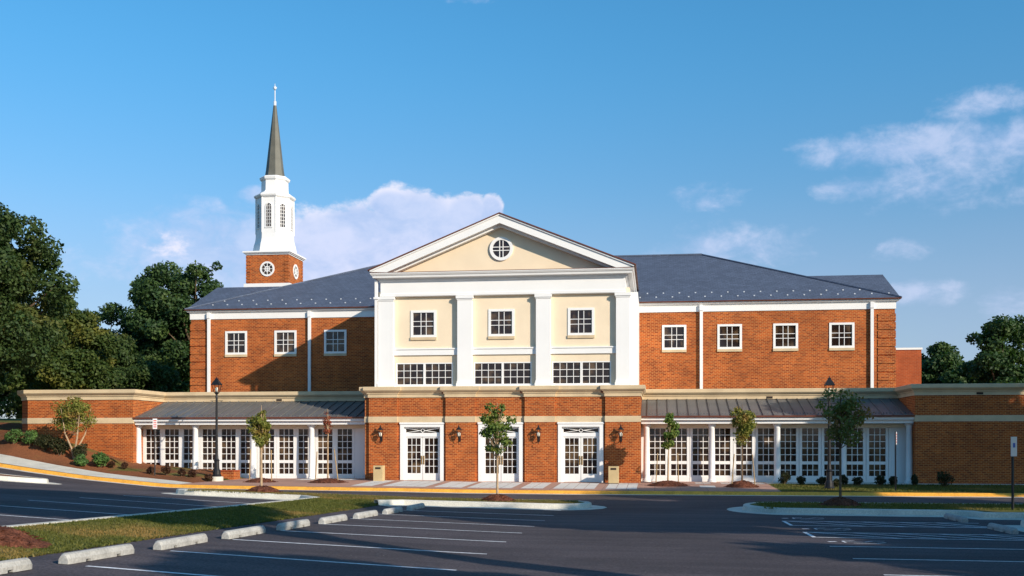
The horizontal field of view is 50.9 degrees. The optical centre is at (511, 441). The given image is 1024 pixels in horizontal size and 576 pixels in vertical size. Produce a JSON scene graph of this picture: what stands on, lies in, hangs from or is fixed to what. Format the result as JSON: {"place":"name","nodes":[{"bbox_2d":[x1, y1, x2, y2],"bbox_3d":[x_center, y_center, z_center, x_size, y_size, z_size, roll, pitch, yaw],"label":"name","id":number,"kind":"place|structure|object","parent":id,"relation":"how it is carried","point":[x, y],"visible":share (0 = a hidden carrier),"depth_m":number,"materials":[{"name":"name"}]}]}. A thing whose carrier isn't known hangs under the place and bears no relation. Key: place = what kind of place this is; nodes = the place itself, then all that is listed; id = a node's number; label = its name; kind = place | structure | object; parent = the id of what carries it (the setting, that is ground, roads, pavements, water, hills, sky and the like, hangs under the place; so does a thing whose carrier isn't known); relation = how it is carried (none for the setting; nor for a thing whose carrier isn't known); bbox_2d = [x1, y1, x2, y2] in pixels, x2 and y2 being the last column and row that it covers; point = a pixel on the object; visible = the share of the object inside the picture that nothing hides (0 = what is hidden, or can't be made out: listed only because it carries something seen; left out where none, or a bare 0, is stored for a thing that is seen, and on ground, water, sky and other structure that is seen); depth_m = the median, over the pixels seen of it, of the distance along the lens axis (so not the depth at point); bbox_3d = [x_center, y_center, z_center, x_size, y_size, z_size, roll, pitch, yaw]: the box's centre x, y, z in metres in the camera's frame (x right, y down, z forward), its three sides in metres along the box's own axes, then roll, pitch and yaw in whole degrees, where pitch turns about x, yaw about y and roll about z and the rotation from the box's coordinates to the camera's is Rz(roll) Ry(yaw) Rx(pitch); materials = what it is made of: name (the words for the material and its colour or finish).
{"place":"outdoors","nodes":[
{"label":"outdoors","id":0,"kind":"place"},
{"bbox_2d":[0,454,188,483],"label":"sidewalk","id":1,"kind":"structure","parent":0,"point":[8,459],"depth_m":54.73,"materials":[{"name":"concrete"}]},
{"bbox_2d":[0,418,926,492],"bbox_3d":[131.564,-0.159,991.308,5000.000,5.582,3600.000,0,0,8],"label":"ground","id":2,"kind":"structure","parent":0,"point":[5,420],"depth_m":55.95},
{"bbox_2d":[0,371,40,418],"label":"broadleaf tree","id":3,"kind":"object","parent":2,"relation":"on","point":[13,401],"visible":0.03,"depth_m":99.88,"materials":[{"name":"green plant"}]},
{"bbox_2d":[0,296,45,394],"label":"broadleaf tree","id":4,"kind":"object","parent":2,"relation":"on","point":[7,366],"visible":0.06,"depth_m":64.98,"materials":[{"name":"green plant"}]},
{"bbox_2d":[0,202,80,376],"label":"broadleaf tree","id":5,"kind":"object","parent":2,"relation":"on","point":[21,275],"visible":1,"depth_m":57.77,"materials":[{"name":"green plant"}]},
{"bbox_2d":[3,293,116,391],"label":"broadleaf tree","id":6,"kind":"object","parent":2,"relation":"on","point":[71,365],"visible":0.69,"depth_m":73.56,"materials":[{"name":"green plant"}]},
{"bbox_2d":[47,302,159,380],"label":"broadleaf tree","id":7,"kind":"object","parent":2,"relation":"on","point":[108,314],"visible":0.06,"depth_m":94.52,"materials":[{"name":"green plant"}]},
{"bbox_2d":[0,422,212,482],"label":"mulch bed","id":8,"kind":"object","parent":2,"relation":"on","point":[20,449],"visible":0.53,"depth_m":57.44,"materials":[{"name":"soil"}]},
{"bbox_2d":[4,429,22,443],"bbox_3d":[-27.220,-0.268,58.707,1.009,0.878,0.918,0,0,-37],"label":"shrub","id":9,"kind":"object","parent":8,"relation":"on","point":[13,436],"visible":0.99,"depth_m":58.57,"materials":[{"name":"green plant"}]},
{"bbox_2d":[21,429,37,445],"bbox_3d":[-26.170,-0.191,58.339,0.941,0.949,0.891,0,0,8],"label":"shrub","id":10,"kind":"object","parent":8,"relation":"on","point":[30,436],"visible":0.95,"depth_m":58.20,"materials":[{"name":"green plant"}]},
{"bbox_2d":[33,433,52,450],"bbox_3d":[-25.154,0.058,57.779,1.001,1.031,0.976,0,0,37],"label":"shrub","id":11,"kind":"object","parent":8,"relation":"on","point":[44,441],"visible":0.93,"depth_m":57.62,"materials":[{"name":"green plant"}]},
{"bbox_2d":[48,436,71,455],"bbox_3d":[-24.144,0.252,57.489,1.178,1.085,0.986,0,0,8],"label":"shrub","id":12,"kind":"object","parent":8,"relation":"on","point":[63,446],"visible":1,"depth_m":57.31,"materials":[{"name":"green plant"}]},
{"bbox_2d":[50,395,97,457],"bbox_3d":[-23.474,-0.755,57.437,2.215,3.482,2.508,0,0,-40],"label":"ornamental tree","id":13,"kind":"object","parent":8,"relation":"on","point":[68,419],"visible":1,"depth_m":57.14,"materials":[{"name":"green plant"}]},
{"bbox_2d":[91,452,109,466],"bbox_3d":[-21.618,0.958,56.439,0.940,0.909,1.049,0,0,-21],"label":"shrub","id":14,"kind":"object","parent":8,"relation":"on","point":[101,459],"visible":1,"depth_m":56.26,"materials":[{"name":"green plant"}]},
{"bbox_2d":[87,332,181,391],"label":"broadleaf tree","id":15,"kind":"object","parent":2,"relation":"on","point":[132,370],"visible":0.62,"depth_m":81.37,"materials":[{"name":"green plant"}]},
{"bbox_2d":[118,260,223,385],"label":"broadleaf tree","id":16,"kind":"object","parent":2,"relation":"on","point":[162,317],"visible":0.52,"depth_m":90.36,"materials":[{"name":"green plant"}]},
{"bbox_2d":[170,376,190,391],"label":"broadleaf tree","id":17,"kind":"object","parent":2,"relation":"on","point":[184,386],"visible":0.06,"depth_m":107.08,"materials":[{"name":"green plant"}]},
{"bbox_2d":[212,476,222,480],"bbox_3d":[-15.419,2.170,56.116,0.680,0.700,0.680,0,0,8],"label":"concrete footing","id":18,"kind":"object","parent":2,"relation":"on","point":[218,478],"visible":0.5,"depth_m":55.83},
{"bbox_2d":[211,377,221,476],"bbox_3d":[-15.419,-0.790,56.116,0.680,5.220,0.500,0,0,8],"label":"street lamp","id":19,"kind":"object","parent":18,"relation":"on","point":[216,469],"visible":1,"depth_m":56.05,"materials":[{"name":"metal"}]},
{"bbox_2d":[17,212,1023,483],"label":"church hall","id":20,"kind":"structure","parent":2,"relation":"on","point":[579,354],"depth_m":56.79,"materials":[{"name":"brick"}]},
{"bbox_2d":[144,429,161,464],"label":"gallery window","id":21,"kind":"structure","parent":20,"relation":"in","point":[148,433],"depth_m":60.43,"materials":[{"name":"white glass"}]},
{"bbox_2d":[162,429,180,466],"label":"gallery window","id":22,"kind":"structure","parent":20,"relation":"in","point":[171,438],"depth_m":60.28,"materials":[{"name":"white glass"}]},
{"bbox_2d":[181,429,199,468],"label":"gallery window","id":23,"kind":"structure","parent":20,"relation":"in","point":[186,434],"depth_m":60.14,"materials":[{"name":"white glass"}]},
{"bbox_2d":[200,429,218,469],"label":"gallery window","id":24,"kind":"structure","parent":20,"relation":"in","point":[207,436],"depth_m":59.99,"materials":[{"name":"white glass"}]},
{"bbox_2d":[219,429,237,469],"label":"gallery window","id":25,"kind":"structure","parent":20,"relation":"in","point":[228,438],"depth_m":59.84,"materials":[{"name":"white glass"}]},
{"bbox_2d":[225,331,246,356],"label":"window","id":26,"kind":"structure","parent":20,"relation":"in","point":[235,341],"depth_m":65.28,"materials":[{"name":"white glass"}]},
{"bbox_2d":[238,428,256,477],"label":"gallery window","id":27,"kind":"structure","parent":20,"relation":"in","point":[243,435],"depth_m":59.71,"materials":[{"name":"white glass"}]},
{"bbox_2d":[257,428,276,477],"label":"gallery window","id":28,"kind":"structure","parent":20,"relation":"in","point":[266,453],"depth_m":59.52,"materials":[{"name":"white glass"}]},
{"bbox_2d":[242,86,305,309],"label":"church steeple","id":29,"kind":"object","parent":20,"relation":"on","point":[274,258],"visible":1,"depth_m":71.70,"materials":[{"name":"paint"}]},
{"bbox_2d":[260,261,274,275],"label":"rose window","id":30,"kind":"structure","parent":29,"relation":"in","point":[267,268],"depth_m":71.33,"materials":[{"name":"white glass"}]},
{"bbox_2d":[265,202,272,227],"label":"louvre window","id":31,"kind":"structure","parent":29,"relation":"in","point":[268,207],"depth_m":71.62,"materials":[{"name":"white glass"}]},
{"bbox_2d":[274,330,296,356],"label":"window","id":32,"kind":"structure","parent":20,"relation":"in","point":[285,341],"depth_m":64.87,"materials":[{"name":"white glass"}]},
{"bbox_2d":[276,428,295,477],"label":"gallery window","id":33,"kind":"structure","parent":20,"relation":"in","point":[286,437],"depth_m":59.39,"materials":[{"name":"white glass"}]},
{"bbox_2d":[296,428,314,477],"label":"gallery window","id":34,"kind":"structure","parent":20,"relation":"in","point":[302,434],"depth_m":59.26,"materials":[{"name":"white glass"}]},
{"bbox_2d":[315,428,334,477],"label":"gallery window","id":35,"kind":"structure","parent":20,"relation":"in","point":[320,436],"depth_m":59.12,"materials":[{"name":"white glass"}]},
{"bbox_2d":[324,330,346,355],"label":"window","id":36,"kind":"structure","parent":20,"relation":"in","point":[335,341],"depth_m":64.46,"materials":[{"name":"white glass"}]},
{"bbox_2d":[335,428,354,477],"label":"gallery window","id":37,"kind":"structure","parent":20,"relation":"in","point":[344,437],"depth_m":58.96,"materials":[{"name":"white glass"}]},
{"bbox_2d":[396,363,423,384],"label":"strip window","id":38,"kind":"structure","parent":20,"relation":"in","point":[406,373],"depth_m":56.97,"materials":[{"name":"white glass"}]},
{"bbox_2d":[399,422,443,480],"bbox_3d":[-4.710,0.545,56.536,2.400,3.110,0.350,0,0,8],"label":"door","id":39,"kind":"structure","parent":20,"relation":"in","point":[421,443],"depth_m":56.58,"materials":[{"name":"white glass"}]},
{"bbox_2d":[410,310,436,339],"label":"window","id":40,"kind":"structure","parent":20,"relation":"in","point":[423,322],"depth_m":56.83,"materials":[{"name":"white glass"}]},
{"bbox_2d":[424,363,452,384],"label":"strip window","id":41,"kind":"structure","parent":20,"relation":"in","point":[434,373],"depth_m":56.77,"materials":[{"name":"white glass"}]},
{"bbox_2d":[474,362,502,384],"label":"strip window","id":42,"kind":"structure","parent":20,"relation":"in","point":[485,373],"depth_m":56.41,"materials":[{"name":"white glass"}]},
{"bbox_2d":[478,422,522,481],"bbox_3d":[-0.581,0.545,55.988,2.400,3.110,0.350,0,0,8],"label":"door","id":43,"kind":"structure","parent":20,"relation":"in","point":[510,463],"depth_m":56.00,"materials":[{"name":"wood"}]},
{"bbox_2d":[488,309,514,338],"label":"window","id":44,"kind":"structure","parent":20,"relation":"in","point":[501,322],"depth_m":56.29,"materials":[{"name":"white glass"}]},
{"bbox_2d":[490,237,512,260],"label":"round window","id":45,"kind":"structure","parent":20,"relation":"in","point":[501,248],"depth_m":56.21,"materials":[{"name":"white glass"}]},
{"bbox_2d":[503,362,531,384],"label":"strip window","id":46,"kind":"structure","parent":20,"relation":"in","point":[514,373],"depth_m":56.22,"materials":[{"name":"white glass"}]},
{"bbox_2d":[552,361,581,383],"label":"strip window","id":47,"kind":"structure","parent":20,"relation":"in","point":[563,372],"depth_m":55.86,"materials":[{"name":"white glass"}]},
{"bbox_2d":[557,422,603,482],"bbox_3d":[3.549,0.545,55.440,2.400,3.110,0.350,0,0,8],"label":"door","id":48,"kind":"structure","parent":20,"relation":"in","point":[580,444],"depth_m":55.47,"materials":[{"name":"wood"}]},
{"bbox_2d":[568,308,594,337],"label":"window","id":49,"kind":"structure","parent":20,"relation":"in","point":[580,320],"depth_m":55.74,"materials":[{"name":"white glass"}]},
{"bbox_2d":[582,361,610,383],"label":"strip window","id":50,"kind":"structure","parent":20,"relation":"in","point":[593,372],"depth_m":55.67,"materials":[{"name":"white glass"}]},
{"bbox_2d":[649,428,667,480],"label":"gallery window","id":51,"kind":"structure","parent":20,"relation":"in","point":[657,439],"depth_m":56.73,"materials":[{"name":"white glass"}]},
{"bbox_2d":[662,325,686,351],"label":"window","id":52,"kind":"structure","parent":20,"relation":"in","point":[673,336],"depth_m":61.82,"materials":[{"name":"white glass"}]},
{"bbox_2d":[669,428,689,481],"bbox_3d":[8.792,0.685,56.580,1.100,2.830,0.150,0,0,8],"label":"gallery window","id":53,"kind":"structure","parent":20,"relation":"in","point":[681,446],"depth_m":56.56,"materials":[{"name":"white glass"}]},
{"bbox_2d":[690,428,708,481],"bbox_3d":[9.901,0.685,56.433,1.100,2.830,0.150,0,0,8],"label":"gallery window","id":54,"kind":"structure","parent":20,"relation":"in","point":[699,437],"depth_m":56.44,"materials":[{"name":"white glass"}]},
{"bbox_2d":[715,428,732,481],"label":"gallery window","id":55,"kind":"structure","parent":20,"relation":"in","point":[723,436],"depth_m":56.27,"materials":[{"name":"white glass"}]},
{"bbox_2d":[717,324,741,351],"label":"window","id":56,"kind":"structure","parent":20,"relation":"in","point":[729,336],"depth_m":61.41,"materials":[{"name":"white glass"}]},
{"bbox_2d":[733,428,754,481],"bbox_3d":[12.119,0.685,56.139,1.100,2.830,0.150,0,0,8],"label":"gallery window","id":57,"kind":"structure","parent":20,"relation":"in","point":[749,449],"depth_m":56.12,"materials":[{"name":"white glass"}]},
{"bbox_2d":[755,428,773,481],"bbox_3d":[13.228,0.685,55.991,1.100,2.830,0.150,0,0,8],"label":"gallery window","id":58,"kind":"structure","parent":20,"relation":"in","point":[764,437],"depth_m":56.00,"materials":[{"name":"white glass"}]},
{"bbox_2d":[773,323,797,350],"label":"window","id":59,"kind":"structure","parent":20,"relation":"in","point":[785,335],"depth_m":61.00,"materials":[{"name":"white glass"}]},
{"bbox_2d":[780,428,798,481],"bbox_3d":[14.337,0.685,55.844,1.100,2.830,0.150,0,0,8],"label":"gallery window","id":60,"kind":"structure","parent":20,"relation":"in","point":[789,437],"depth_m":55.84,"materials":[{"name":"white glass"}]},
{"bbox_2d":[799,428,820,481],"bbox_3d":[15.446,0.685,55.697,1.100,2.830,0.150,0,0,8],"label":"gallery window","id":61,"kind":"structure","parent":20,"relation":"in","point":[809,438],"depth_m":55.70,"materials":[{"name":"white glass"}]},
{"bbox_2d":[821,428,838,480],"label":"gallery window","id":62,"kind":"structure","parent":20,"relation":"in","point":[824,442],"depth_m":55.56,"materials":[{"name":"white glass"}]},
{"bbox_2d":[829,322,854,350],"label":"window","id":63,"kind":"structure","parent":20,"relation":"in","point":[841,335],"depth_m":60.58,"materials":[{"name":"white glass"}]},
{"bbox_2d":[846,427,865,481],"bbox_3d":[17.664,0.685,55.403,1.100,2.830,0.150,0,0,8],"label":"gallery window","id":64,"kind":"structure","parent":20,"relation":"in","point":[855,455],"depth_m":55.37,"materials":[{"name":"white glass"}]},
{"bbox_2d":[866,427,888,482],"bbox_3d":[18.773,0.685,55.255,1.100,2.830,0.150,0,0,8],"label":"gallery window","id":65,"kind":"structure","parent":20,"relation":"in","point":[876,437],"depth_m":55.25,"materials":[{"name":"white glass"}]},
{"bbox_2d":[895,348,922,386],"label":"brick block","id":66,"kind":"structure","parent":2,"relation":"on","point":[908,366],"depth_m":73.09,"materials":[{"name":"brick"}]},
{"bbox_2d":[921,341,964,383],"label":"broadleaf tree","id":67,"kind":"object","parent":2,"relation":"on","point":[943,356],"visible":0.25,"depth_m":99.00,"materials":[{"name":"green plant"}]},
{"bbox_2d":[937,359,978,383],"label":"broadleaf tree","id":68,"kind":"object","parent":2,"relation":"on","point":[959,376],"visible":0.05,"depth_m":95.76,"materials":[{"name":"green plant"}]},
{"bbox_2d":[960,313,1023,383],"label":"broadleaf tree","id":69,"kind":"object","parent":2,"relation":"on","point":[997,358],"visible":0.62,"depth_m":80.17,"materials":[{"name":"green plant"}]},
{"bbox_2d":[185,478,780,491],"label":"paving","id":70,"kind":"structure","parent":0,"point":[762,487],"depth_m":52.09,"materials":[{"name":"brick"}]},
{"bbox_2d":[308,478,347,482],"bbox_3d":[-9.280,1.960,54.281,2.193,0.273,1.775,0,0,8],"label":"mulch mound","id":71,"kind":"object","parent":70,"relation":"on","point":[327,480],"visible":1,"depth_m":53.88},
{"bbox_2d":[323,411,331,477],"bbox_3d":[-9.313,0.263,54.297,0.534,3.810,0.713,0,0,8],"label":"young tree","id":72,"kind":"object","parent":71,"relation":"on","point":[327,422],"visible":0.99,"depth_m":54.26,"materials":[{"name":"red plant"}]},
{"bbox_2d":[298,479,730,488],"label":"paving panels","id":73,"kind":"object","parent":70,"relation":"on","point":[530,485],"visible":0.93,"depth_m":52.64,"materials":[{"name":"concrete"}]},
{"bbox_2d":[373,465,384,480],"bbox_3d":[-6.899,1.677,55.787,0.513,0.886,0.486,0,0,8],"label":"trash can","id":74,"kind":"object","parent":73,"relation":"on","point":[378,472],"visible":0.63,"depth_m":55.57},
{"bbox_2d":[608,466,618,483],"bbox_3d":[5.123,1.677,54.191,0.513,0.886,0.486,0,0,8],"label":"trash can","id":75,"kind":"object","parent":73,"relation":"on","point":[613,474],"visible":1,"depth_m":53.96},
{"bbox_2d":[645,480,688,486],"bbox_3d":[7.589,2.034,52.489,2.435,0.302,1.936,0,0,8],"label":"mulch mound","id":76,"kind":"object","parent":70,"relation":"on","point":[671,483],"visible":0.98,"depth_m":51.96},
{"bbox_2d":[661,412,679,480],"bbox_3d":[7.735,0.396,52.475,0.777,3.716,1.017,0,0,46],"label":"young tree","id":77,"kind":"object","parent":76,"relation":"on","point":[671,432],"visible":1,"depth_m":52.37,"materials":[{"name":"green plant"}]},
{"bbox_2d":[723,480,758,487],"bbox_3d":[10.950,2.012,51.196,1.799,0.388,1.393,0,0,8],"label":"mulch mound","id":78,"kind":"object","parent":70,"relation":"on","point":[741,484],"visible":0.98,"depth_m":50.84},
{"bbox_2d":[729,406,756,480],"bbox_3d":[11.015,0.243,51.157,1.341,4.046,1.239,0,0,8],"label":"young tree","id":79,"kind":"object","parent":78,"relation":"on","point":[745,424],"visible":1,"depth_m":51.09,"materials":[{"name":"green plant"}]},
{"bbox_2d":[0,468,1023,575],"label":"road","id":80,"kind":"structure","parent":0,"point":[662,535],"depth_m":23.52,"materials":[{"name":"asphalt"}]},
{"bbox_2d":[0,557,32,573],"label":"wheel stop","id":81,"kind":"object","parent":80,"relation":"on","point":[16,565],"visible":1,"depth_m":14.75,"materials":[{"name":"concrete"}]},
{"bbox_2d":[0,474,58,483],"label":"island kerb","id":82,"kind":"structure","parent":80,"relation":"on","point":[26,480],"depth_m":45.47,"materials":[{"name":"concrete"}]},
{"bbox_2d":[58,544,134,563],"bbox_3d":[-6.498,1.753,16.904,0.186,0.160,2.013,3,-1,8],"label":"wheel stop","id":83,"kind":"object","parent":80,"relation":"on","point":[74,557],"visible":1,"depth_m":16.66,"materials":[{"name":"concrete"}]},
{"bbox_2d":[153,533,207,549],"bbox_3d":[-6.030,1.816,19.636,0.183,0.160,2.013,3,-1,7],"label":"wheel stop","id":84,"kind":"object","parent":80,"relation":"on","point":[165,544],"visible":1,"depth_m":19.39,"materials":[{"name":"concrete"}]},
{"bbox_2d":[221,525,265,538],"bbox_3d":[-5.562,1.875,22.368,0.189,0.160,2.013,2,-1,8],"label":"wheel stop","id":85,"kind":"object","parent":80,"relation":"on","point":[242,532],"visible":1,"depth_m":22.11,"materials":[{"name":"concrete"}]},
{"bbox_2d":[276,519,309,530],"bbox_3d":[-5.094,1.933,25.100,0.188,0.160,2.013,2,-1,7],"label":"wheel stop","id":86,"kind":"object","parent":80,"relation":"on","point":[292,524],"visible":1,"depth_m":24.80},
{"bbox_2d":[6,489,606,526],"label":"island kerb","id":87,"kind":"structure","parent":80,"relation":"on","point":[586,505],"depth_m":38.07,"materials":[{"name":"concrete"}]},
{"bbox_2d":[0,489,583,559],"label":"grass island","id":88,"kind":"structure","parent":87,"relation":"on","point":[166,534],"depth_m":21.44,"materials":[{"name":"plant"}]},
{"bbox_2d":[0,526,50,548],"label":"mulch mound","id":89,"kind":"object","parent":88,"relation":"on","point":[12,537],"visible":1,"depth_m":17.58,"materials":[{"name":"wood"}]},
{"bbox_2d":[0,494,394,560],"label":"grass","id":90,"kind":"structure","parent":88,"relation":"on","point":[246,510],"depth_m":23.61,"materials":[{"name":"plant"}]},
{"bbox_2d":[245,485,280,492],"bbox_3d":[-9.481,1.803,40.801,1.657,0.319,1.349,0,0,8],"label":"mulch mound","id":91,"kind":"object","parent":88,"relation":"on","point":[263,488],"visible":0.76,"depth_m":40.52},
{"bbox_2d":[246,405,270,485],"bbox_3d":[-9.608,0.321,40.846,1.007,3.414,1.018,0,0,8],"label":"young tree","id":92,"kind":"object","parent":91,"relation":"on","point":[259,428],"visible":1,"depth_m":40.69,"materials":[{"name":"green plant"}]},
{"bbox_2d":[186,488,578,503],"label":"grass","id":93,"kind":"structure","parent":88,"relation":"on","point":[431,498],"depth_m":39.62,"materials":[{"name":"plant"}]},
{"bbox_2d":[481,494,515,501],"bbox_3d":[-0.537,2.044,39.100,1.522,0.310,1.242,0,0,8],"label":"mulch mound","id":94,"kind":"object","parent":88,"relation":"on","point":[496,497],"visible":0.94,"depth_m":38.84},
{"bbox_2d":[479,402,516,493],"bbox_3d":[-0.571,0.421,39.077,1.243,3.694,1.286,0,0,39],"label":"young tree","id":95,"kind":"object","parent":94,"relation":"on","point":[495,424],"visible":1,"depth_m":39.01,"materials":[{"name":"green plant"}]},
{"bbox_2d":[318,514,346,523],"bbox_3d":[-4.626,1.997,27.832,0.192,0.160,2.013,2,-1,8],"label":"wheel stop","id":96,"kind":"object","parent":80,"relation":"on","point":[332,519],"visible":1,"depth_m":27.52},
{"bbox_2d":[0,463,1023,497],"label":"kerb","id":97,"kind":"structure","parent":80,"relation":"on","point":[472,491],"depth_m":48.91,"materials":[{"name":"concrete"}]},
{"bbox_2d":[6,495,1023,575],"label":"road markings","id":98,"kind":"object","parent":80,"relation":"on","point":[553,515],"visible":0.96,"depth_m":25.20,"materials":[{"name":"paint"}]},
{"bbox_2d":[727,502,1023,531],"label":"island kerb","id":99,"kind":"structure","parent":80,"relation":"on","point":[753,509],"depth_m":34.68,"materials":[{"name":"concrete"}]},
{"bbox_2d":[750,502,1023,511],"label":"grass island","id":100,"kind":"structure","parent":99,"relation":"on","point":[983,510],"depth_m":35.92,"materials":[{"name":"plant"}]},
{"bbox_2d":[817,497,860,505],"bbox_3d":[11.318,2.069,37.037,1.650,0.352,1.285,0,0,8],"label":"mulch mound","id":101,"kind":"object","parent":100,"relation":"on","point":[838,501],"visible":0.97,"depth_m":36.75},
{"bbox_2d":[815,388,873,497],"bbox_3d":[11.427,0.217,36.897,2.012,4.183,1.582,0,0,8],"label":"young tree","id":102,"kind":"object","parent":101,"relation":"on","point":[849,421],"visible":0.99,"depth_m":36.79,"materials":[{"name":"green plant"}]},
{"bbox_2d":[1011,436,1016,509],"bbox_3d":[16.205,1.158,34.763,0.320,2.652,0.080,0,0,-32],"label":"sign post","id":103,"kind":"object","parent":100,"relation":"on","point":[1013,446],"visible":0.88,"depth_m":34.75,"materials":[{"name":"metal"}]},
{"bbox_2d":[987,523,1018,533],"bbox_3d":[12.803,2.259,28.060,0.189,0.160,2.013,0,0,7],"label":"wheel stop","id":104,"kind":"object","parent":80,"relation":"on","point":[1002,528],"visible":1,"depth_m":27.78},
{"bbox_2d":[0,0,1023,418],"label":"sky","id":105,"kind":"structure","parent":0,"point":[885,138],"materials":[{"name":"blue"}]},
{"bbox_2d":[765,482,1023,484],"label":"walkway","id":106,"kind":"structure","parent":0,"point":[873,483],"depth_m":53.84,"materials":[{"name":"concrete"}]},
{"bbox_2d":[769,484,1023,492],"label":"grass verge","id":107,"kind":"object","parent":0,"point":[778,488],"depth_m":48.47,"materials":[{"name":"plant"}]},
{"bbox_2d":[823,376,836,488],"bbox_3d":[14.616,-0.424,49.507,0.680,5.220,0.500,0,0,8],"label":"street lamp","id":108,"kind":"object","parent":107,"relation":"on","point":[829,483],"visible":0.7,"depth_m":49.44,"materials":[{"name":"metal"}]},
{"bbox_2d":[936,470,954,486],"bbox_3d":[20.554,1.782,50.993,0.959,0.854,0.721,0,0,-24],"label":"shrub","id":109,"kind":"object","parent":107,"relation":"on","point":[946,478],"visible":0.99,"depth_m":50.87,"materials":[{"name":"green plant"}]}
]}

